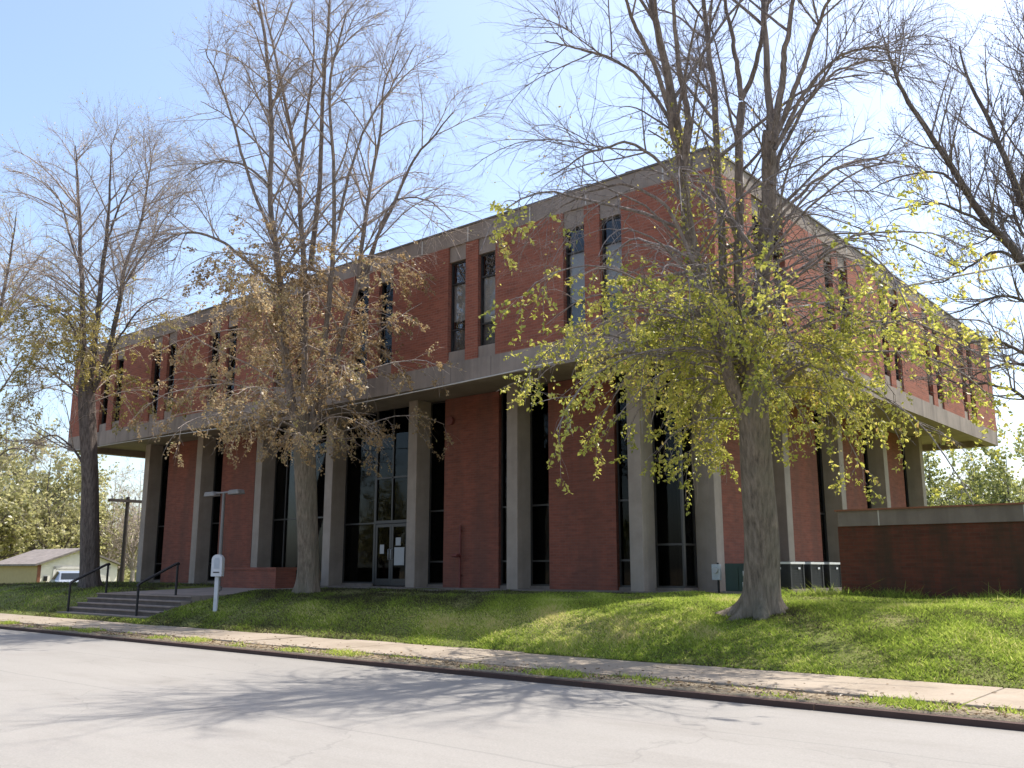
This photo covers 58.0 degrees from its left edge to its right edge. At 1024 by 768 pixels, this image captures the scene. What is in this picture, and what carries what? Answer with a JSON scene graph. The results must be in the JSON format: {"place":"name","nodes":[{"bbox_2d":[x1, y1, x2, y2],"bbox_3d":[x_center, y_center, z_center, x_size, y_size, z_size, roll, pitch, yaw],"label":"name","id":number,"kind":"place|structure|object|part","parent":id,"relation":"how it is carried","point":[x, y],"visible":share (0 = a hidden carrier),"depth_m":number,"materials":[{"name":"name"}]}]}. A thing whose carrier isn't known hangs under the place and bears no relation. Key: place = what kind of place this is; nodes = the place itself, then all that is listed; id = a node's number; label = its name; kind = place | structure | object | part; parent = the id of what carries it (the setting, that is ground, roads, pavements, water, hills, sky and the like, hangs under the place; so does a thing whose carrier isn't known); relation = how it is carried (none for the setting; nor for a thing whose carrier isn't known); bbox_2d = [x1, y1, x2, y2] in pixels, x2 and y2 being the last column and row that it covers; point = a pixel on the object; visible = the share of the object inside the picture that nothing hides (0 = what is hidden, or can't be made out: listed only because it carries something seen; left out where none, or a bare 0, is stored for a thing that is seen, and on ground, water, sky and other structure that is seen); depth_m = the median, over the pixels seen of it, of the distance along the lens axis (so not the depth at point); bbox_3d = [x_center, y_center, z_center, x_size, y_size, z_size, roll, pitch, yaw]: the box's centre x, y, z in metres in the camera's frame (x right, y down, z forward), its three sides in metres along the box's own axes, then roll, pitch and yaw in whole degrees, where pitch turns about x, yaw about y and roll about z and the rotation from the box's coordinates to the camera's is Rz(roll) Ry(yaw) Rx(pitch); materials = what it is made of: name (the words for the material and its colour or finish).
{"place":"outdoors","nodes":[
{"label":"outdoors","id":0,"kind":"place"},
{"bbox_2d":[108,587,560,599],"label":"entrance path","id":1,"kind":"structure","parent":0,"point":[205,593],"depth_m":28.82,"materials":[{"name":"concrete"}]},
{"bbox_2d":[0,629,1023,767],"bbox_3d":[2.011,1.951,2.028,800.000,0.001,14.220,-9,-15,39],"label":"road","id":2,"kind":"structure","parent":0,"point":[73,702],"depth_m":9.23,"materials":[{"name":"grey asphalt"}]},
{"bbox_2d":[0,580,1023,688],"bbox_3d":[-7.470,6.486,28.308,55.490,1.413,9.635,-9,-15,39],"label":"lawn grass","id":3,"kind":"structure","parent":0,"point":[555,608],"depth_m":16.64,"materials":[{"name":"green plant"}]},
{"bbox_2d":[0,571,1023,722],"bbox_3d":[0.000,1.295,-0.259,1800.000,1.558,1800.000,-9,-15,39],"label":"ground","id":4,"kind":"structure","parent":0,"point":[823,700],"depth_m":14.84,"materials":[{"name":"green plant"}]},
{"bbox_2d":[0,475,35,526],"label":"background tree","id":5,"kind":"object","parent":4,"relation":"on","point":[14,506],"visible":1,"depth_m":73.12,"materials":[{"name":"green plant"}]},
{"bbox_2d":[0,422,67,558],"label":"background tree","id":6,"kind":"object","parent":4,"relation":"on","point":[9,529],"visible":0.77,"depth_m":79.49,"materials":[{"name":"green plant"}]},
{"bbox_2d":[0,431,75,559],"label":"background tree","id":7,"kind":"object","parent":4,"relation":"on","point":[37,478],"visible":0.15,"depth_m":94.28,"materials":[{"name":"green plant"}]},
{"bbox_2d":[0,428,77,560],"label":"background tree","id":8,"kind":"object","parent":4,"relation":"on","point":[36,482],"visible":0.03,"depth_m":119.67,"materials":[{"name":"green plant"}]},
{"bbox_2d":[0,166,95,500],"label":"bare tree","id":9,"kind":"object","parent":4,"relation":"on","point":[5,274],"visible":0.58,"depth_m":43.68,"materials":[{"name":"brown plant"}]},
{"bbox_2d":[0,416,115,553],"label":"background tree","id":10,"kind":"object","parent":4,"relation":"on","point":[58,502],"visible":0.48,"depth_m":84.62,"materials":[{"name":"green plant"}]},
{"bbox_2d":[0,548,119,583],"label":"garage","id":11,"kind":"structure","parent":4,"relation":"on","point":[38,565],"depth_m":60.08,"materials":[{"name":"beige paint"}]},
{"bbox_2d":[56,569,106,581],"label":"garage door","id":12,"kind":"structure","parent":11,"relation":"in","point":[103,572],"depth_m":61.11,"materials":[{"name":"white"}]},
{"bbox_2d":[49,571,78,581],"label":"parked car","id":13,"kind":"object","parent":4,"relation":"on","point":[61,576],"visible":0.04,"depth_m":52.23,"materials":[{"name":"silver metal"}]},
{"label":"window","id":14,"kind":"part","parent":13,"relation":"part of","materials":[{"name":"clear glass"}]},
{"bbox_2d":[0,530,136,580],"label":"distant wood","id":15,"kind":"object","parent":4,"relation":"on","point":[126,577],"depth_m":161.46,"materials":[{"name":"green plant"}]},
{"bbox_2d":[22,451,132,558],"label":"background tree","id":16,"kind":"object","parent":4,"relation":"on","point":[103,482],"visible":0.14,"depth_m":97.40,"materials":[{"name":"green plant"}]},
{"bbox_2d":[72,456,141,574],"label":"background tree","id":17,"kind":"object","parent":4,"relation":"on","point":[108,551],"visible":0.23,"depth_m":100.46,"materials":[{"name":"green plant"}]},
{"bbox_2d":[77,461,143,581],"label":"background tree","id":18,"kind":"object","parent":4,"relation":"on","point":[131,564],"visible":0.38,"depth_m":92.45,"materials":[{"name":"green plant"}]},
{"bbox_2d":[102,503,137,580],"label":"background tree","id":19,"kind":"object","parent":4,"relation":"on","point":[118,555],"visible":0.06,"depth_m":129.68,"materials":[{"name":"green plant"}]},
{"bbox_2d":[0,87,245,587],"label":"bare tree","id":20,"kind":"object","parent":4,"relation":"on","point":[88,384],"visible":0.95,"depth_m":33.78,"materials":[{"name":"brown plant"}]},
{"bbox_2d":[108,495,141,581],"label":"utility pole","id":21,"kind":"object","parent":4,"relation":"on","point":[127,500],"visible":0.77,"depth_m":60.29,"materials":[{"name":"brown wood"}]},
{"bbox_2d":[56,593,200,617],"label":"concrete steps","id":22,"kind":"structure","parent":4,"relation":"on","point":[114,604],"depth_m":26.92,"materials":[{"name":"grey concrete"}]},
{"bbox_2d":[67,563,110,611],"bbox_3d":[-13.225,6.388,28.859,0.080,1.599,1.296,-9,-15,39],"label":"handrail","id":23,"kind":"object","parent":22,"relation":"attached to","point":[86,574],"visible":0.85,"depth_m":28.88,"materials":[{"name":"black metal"}]},
{"bbox_2d":[135,562,179,615],"bbox_3d":[-10.060,5.862,26.227,0.080,1.599,1.296,-9,-15,39],"label":"handrail","id":24,"kind":"object","parent":22,"relation":"attached to","point":[177,564],"visible":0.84,"depth_m":26.24,"materials":[{"name":"black metal"}]},
{"bbox_2d":[211,554,224,611],"bbox_3d":[-7.800,5.301,24.402,0.280,1.570,0.228,0,-11,0],"label":"drop box","id":25,"kind":"object","parent":4,"relation":"on","point":[217,566],"visible":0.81,"depth_m":24.38,"materials":[{"name":"white paint"}]},
{"bbox_2d":[204,489,244,591],"bbox_3d":[-9.119,4.945,28.961,1.945,3.170,0.260,-9,-15,39],"label":"lamp post","id":26,"kind":"object","parent":4,"relation":"on","point":[229,492],"visible":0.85,"depth_m":29.00,"materials":[{"name":"grey metal"}]},
{"bbox_2d":[220,567,296,588],"bbox_3d":[-8.730,6.709,31.480,3.410,0.900,0.860,-9,-15,39],"label":"brick planter","id":27,"kind":"object","parent":4,"relation":"on","point":[260,577],"visible":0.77,"depth_m":30.73,"materials":[{"name":"brick"}]},
{"bbox_2d":[93,0,519,593],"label":"bare tree","id":28,"kind":"object","parent":4,"relation":"on","point":[275,296],"visible":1,"depth_m":25.57,"materials":[{"name":"brown plant"}]},
{"bbox_2d":[0,626,1023,730],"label":"kerb","id":29,"kind":"structure","parent":4,"relation":"on","point":[975,722],"depth_m":11.62,"materials":[{"name":"concrete"}]},
{"bbox_2d":[0,618,1023,715],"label":"verge grass","id":30,"kind":"structure","parent":4,"relation":"on","point":[884,700],"depth_m":12.52,"materials":[{"name":"green plant"}]},
{"bbox_2d":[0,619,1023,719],"bbox_3d":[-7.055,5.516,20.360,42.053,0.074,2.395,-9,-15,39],"label":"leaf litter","id":31,"kind":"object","parent":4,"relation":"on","point":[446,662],"visible":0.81,"depth_m":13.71,"materials":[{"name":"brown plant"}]},
{"bbox_2d":[67,145,997,593],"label":"office building","id":32,"kind":"structure","parent":4,"relation":"on","point":[485,503],"depth_m":28.32,"materials":[{"name":"brick"}]},
{"bbox_2d":[101,363,110,423],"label":"window","id":33,"kind":"structure","parent":32,"relation":"in","point":[105,401],"depth_m":39.86,"materials":[{"name":"black glass"}]},
{"bbox_2d":[114,359,123,420],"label":"window","id":34,"kind":"structure","parent":32,"relation":"in","point":[121,363],"depth_m":39.21,"materials":[{"name":"black glass"}]},
{"bbox_2d":[152,348,161,412],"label":"window","id":35,"kind":"structure","parent":32,"relation":"in","point":[157,368],"depth_m":37.28,"materials":[{"name":"black glass"}]},
{"bbox_2d":[166,344,176,410],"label":"window","id":36,"kind":"structure","parent":32,"relation":"in","point":[170,383],"depth_m":36.58,"materials":[{"name":"black glass"}]},
{"bbox_2d":[209,332,219,401],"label":"window","id":37,"kind":"structure","parent":32,"relation":"in","point":[217,335],"depth_m":34.65,"materials":[{"name":"black glass"}]},
{"bbox_2d":[227,326,237,397],"bbox_3d":[-10.142,-0.797,33.776,0.670,2.680,0.080,-9,-15,39],"label":"window","id":38,"kind":"structure","parent":32,"relation":"in","point":[230,387],"depth_m":33.88,"materials":[{"name":"black glass"}]},
{"bbox_2d":[276,315,286,386],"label":"window","id":39,"kind":"structure","parent":32,"relation":"in","point":[286,315],"depth_m":31.86,"materials":[{"name":"black glass"}]},
{"bbox_2d":[297,307,302,381],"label":"window","id":40,"kind":"structure","parent":32,"relation":"in","point":[301,307],"depth_m":31.15,"materials":[{"name":"black glass"}]},
{"bbox_2d":[356,288,368,371],"bbox_3d":[-4.658,-1.709,29.216,0.670,2.680,0.080,-9,-15,39],"label":"window","id":41,"kind":"structure","parent":32,"relation":"in","point":[360,293],"depth_m":29.33,"materials":[{"name":"black glass"}]},
{"bbox_2d":[374,524,391,585],"bbox_3d":[-4.338,5.715,30.946,0.780,2.020,0.135,-9,-15,39],"label":"entrance door","id":42,"kind":"structure","parent":32,"relation":"in","point":[383,531],"depth_m":30.98,"materials":[{"name":"brown metal"}]},
{"bbox_2d":[380,282,392,365],"bbox_3d":[-3.781,-1.855,28.487,0.670,2.680,0.080,-9,-15,39],"label":"window","id":43,"kind":"structure","parent":32,"relation":"in","point":[386,288],"depth_m":28.60,"materials":[{"name":"black glass"}]},
{"bbox_2d":[390,523,406,585],"bbox_3d":[-3.735,5.614,30.445,0.780,2.020,0.135,-9,-15,39],"label":"entrance door","id":44,"kind":"structure","parent":32,"relation":"in","point":[397,551],"depth_m":30.50,"materials":[{"name":"glass"}]},
{"bbox_2d":[451,260,465,351],"bbox_3d":[-1.462,-2.235,26.590,0.670,2.680,0.130,-9,-15,39],"label":"window","id":45,"kind":"structure","parent":32,"relation":"in","point":[457,305],"depth_m":26.66,"materials":[{"name":"black glass"}]},
{"bbox_2d":[480,251,494,345],"bbox_3d":[-0.585,-2.381,25.861,0.670,2.680,0.130,-9,-15,39],"label":"window","id":46,"kind":"structure","parent":32,"relation":"in","point":[488,281],"depth_m":25.93,"materials":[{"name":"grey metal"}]},
{"bbox_2d":[67,262,1023,451],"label":"overhead cable","id":47,"kind":"object","parent":32,"relation":"attached to","point":[990,269],"visible":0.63,"depth_m":18.44,"materials":[{"name":"metal"}]},
{"bbox_2d":[566,226,584,327],"bbox_3d":[1.718,-2.764,23.945,0.670,2.680,0.130,-9,-15,39],"label":"window","id":48,"kind":"structure","parent":32,"relation":"in","point":[576,312],"depth_m":23.99,"materials":[{"name":"brown metal"}]},
{"bbox_2d":[602,215,622,319],"bbox_3d":[2.596,-2.910,23.216,0.670,2.680,0.130,-9,-15,39],"label":"window","id":49,"kind":"structure","parent":32,"relation":"in","point":[618,244],"depth_m":23.31,"materials":[{"name":"grey glass"}]},
{"bbox_2d":[752,216,758,262],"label":"window","id":50,"kind":"structure","parent":32,"relation":"in","point":[753,218],"depth_m":23.46,"materials":[{"name":"black glass"}]},
{"bbox_2d":[773,235,782,324],"bbox_3d":[6.798,-2.755,23.990,0.080,2.680,0.670,-9,-15,39],"label":"window","id":51,"kind":"structure","parent":32,"relation":"in","point":[777,253],"depth_m":24.21,"materials":[{"name":"black glass"}]},
{"bbox_2d":[823,261,831,329],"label":"window","id":52,"kind":"structure","parent":32,"relation":"in","point":[826,284],"depth_m":26.80,"materials":[{"name":"black glass"}]},
{"bbox_2d":[839,272,847,344],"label":"window","id":53,"kind":"structure","parent":32,"relation":"in","point":[840,272],"depth_m":27.68,"materials":[{"name":"black glass"}]},
{"bbox_2d":[879,297,886,374],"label":"window","id":54,"kind":"structure","parent":32,"relation":"in","point":[883,341],"depth_m":30.03,"materials":[{"name":"black glass"}]},
{"bbox_2d":[890,304,898,380],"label":"window","id":55,"kind":"structure","parent":32,"relation":"in","point":[896,362],"depth_m":30.81,"materials":[{"name":"black glass"}]},
{"bbox_2d":[923,327,929,394],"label":"window","id":56,"kind":"structure","parent":32,"relation":"in","point":[923,327],"depth_m":33.26,"materials":[{"name":"black glass"}]},
{"bbox_2d":[933,331,939,398],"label":"window","id":57,"kind":"structure","parent":32,"relation":"in","point":[933,331],"depth_m":34.13,"materials":[{"name":"black glass"}]},
{"bbox_2d":[711,563,721,592],"bbox_3d":[5.030,4.793,22.671,0.220,0.800,0.210,-9,-15,39],"label":"electric meter","id":58,"kind":"object","parent":4,"relation":"on","point":[716,572],"visible":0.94,"depth_m":22.65,"materials":[{"name":"metal"}]},
{"bbox_2d":[437,0,1023,620],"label":"spring tree","id":59,"kind":"object","parent":4,"relation":"on","point":[737,360],"visible":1,"depth_m":15.60,"materials":[{"name":"green plant"}]},
{"bbox_2d":[723,563,743,593],"bbox_3d":[5.666,4.767,22.494,0.840,0.780,0.700,-9,-15,39],"label":"utility cabinet","id":60,"kind":"object","parent":4,"relation":"on","point":[734,577],"visible":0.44,"depth_m":22.34,"materials":[{"name":"metal"}]},
{"bbox_3d":[5.467,4.697,22.269,0.680,0.530,0.014,-9,-15,39],"label":"cabinet door","id":61,"kind":"part","parent":60,"relation":"part of","materials":[{"name":"green metal"}]},
{"bbox_2d":[780,561,809,592],"bbox_3d":[6.918,4.970,23.644,1.000,0.855,1.000,-9,-15,39],"label":"air conditioner","id":62,"kind":"object","parent":4,"relation":"on","point":[792,575],"visible":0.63,"depth_m":23.25,"materials":[{"name":"metal"}]},
{"bbox_2d":[795,561,828,591],"bbox_3d":[7.726,5.157,24.579,1.000,0.855,1.000,-9,-15,39],"label":"air conditioner","id":63,"kind":"object","parent":4,"relation":"on","point":[814,573],"visible":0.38,"depth_m":24.23,"materials":[{"name":"metal"}]},
{"bbox_2d":[823,562,841,590],"bbox_3d":[8.535,5.344,25.514,1.000,0.855,1.000,-9,-15,39],"label":"air conditioner","id":64,"kind":"object","parent":4,"relation":"on","point":[832,573],"visible":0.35,"depth_m":25.13,"materials":[{"name":"metal"}]},
{"bbox_2d":[818,0,1023,404],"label":"budding tree","id":65,"kind":"object","parent":4,"relation":"on","point":[1012,246],"visible":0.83,"depth_m":19.95,"materials":[{"name":"brown plant"}]},
{"bbox_2d":[834,502,1023,598],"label":"brick garden wall","id":66,"kind":"structure","parent":4,"relation":"on","point":[964,549],"depth_m":19.13,"materials":[{"name":"brick"}]},
{"bbox_2d":[923,451,982,505],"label":"background tree","id":67,"kind":"object","parent":4,"relation":"on","point":[933,482],"visible":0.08,"depth_m":79.88,"materials":[{"name":"green plant"}]},
{"bbox_2d":[926,449,987,504],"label":"background tree","id":68,"kind":"object","parent":4,"relation":"on","point":[955,473],"visible":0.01,"depth_m":93.03,"materials":[{"name":"green plant"}]},
{"bbox_2d":[942,448,1023,504],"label":"background tree","id":69,"kind":"object","parent":4,"relation":"on","point":[965,467],"visible":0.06,"depth_m":77.49,"materials":[{"name":"green plant"}]},
{"bbox_2d":[947,424,1023,504],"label":"background tree","id":70,"kind":"object","parent":4,"relation":"on","point":[1002,495],"visible":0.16,"depth_m":71.86,"materials":[{"name":"green plant"}]},
{"bbox_2d":[980,448,1022,501],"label":"background tree","id":71,"kind":"object","parent":4,"relation":"on","point":[1018,471],"visible":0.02,"depth_m":106.80,"materials":[{"name":"green plant"}]},
{"bbox_2d":[1011,440,1023,501],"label":"background tree","id":72,"kind":"object","parent":4,"relation":"on","point":[1022,458],"visible":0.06,"depth_m":85.14,"materials":[{"name":"green plant"}]},
{"bbox_2d":[0,613,1023,711],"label":"sidewalk","id":73,"kind":"structure","parent":0,"point":[934,692],"depth_m":13.49,"materials":[{"name":"concrete"}]},
{"bbox_2d":[0,0,1023,527],"label":"sky","id":74,"kind":"structure","parent":0,"point":[52,51],"materials":[{"name":"blue"}]}
]}

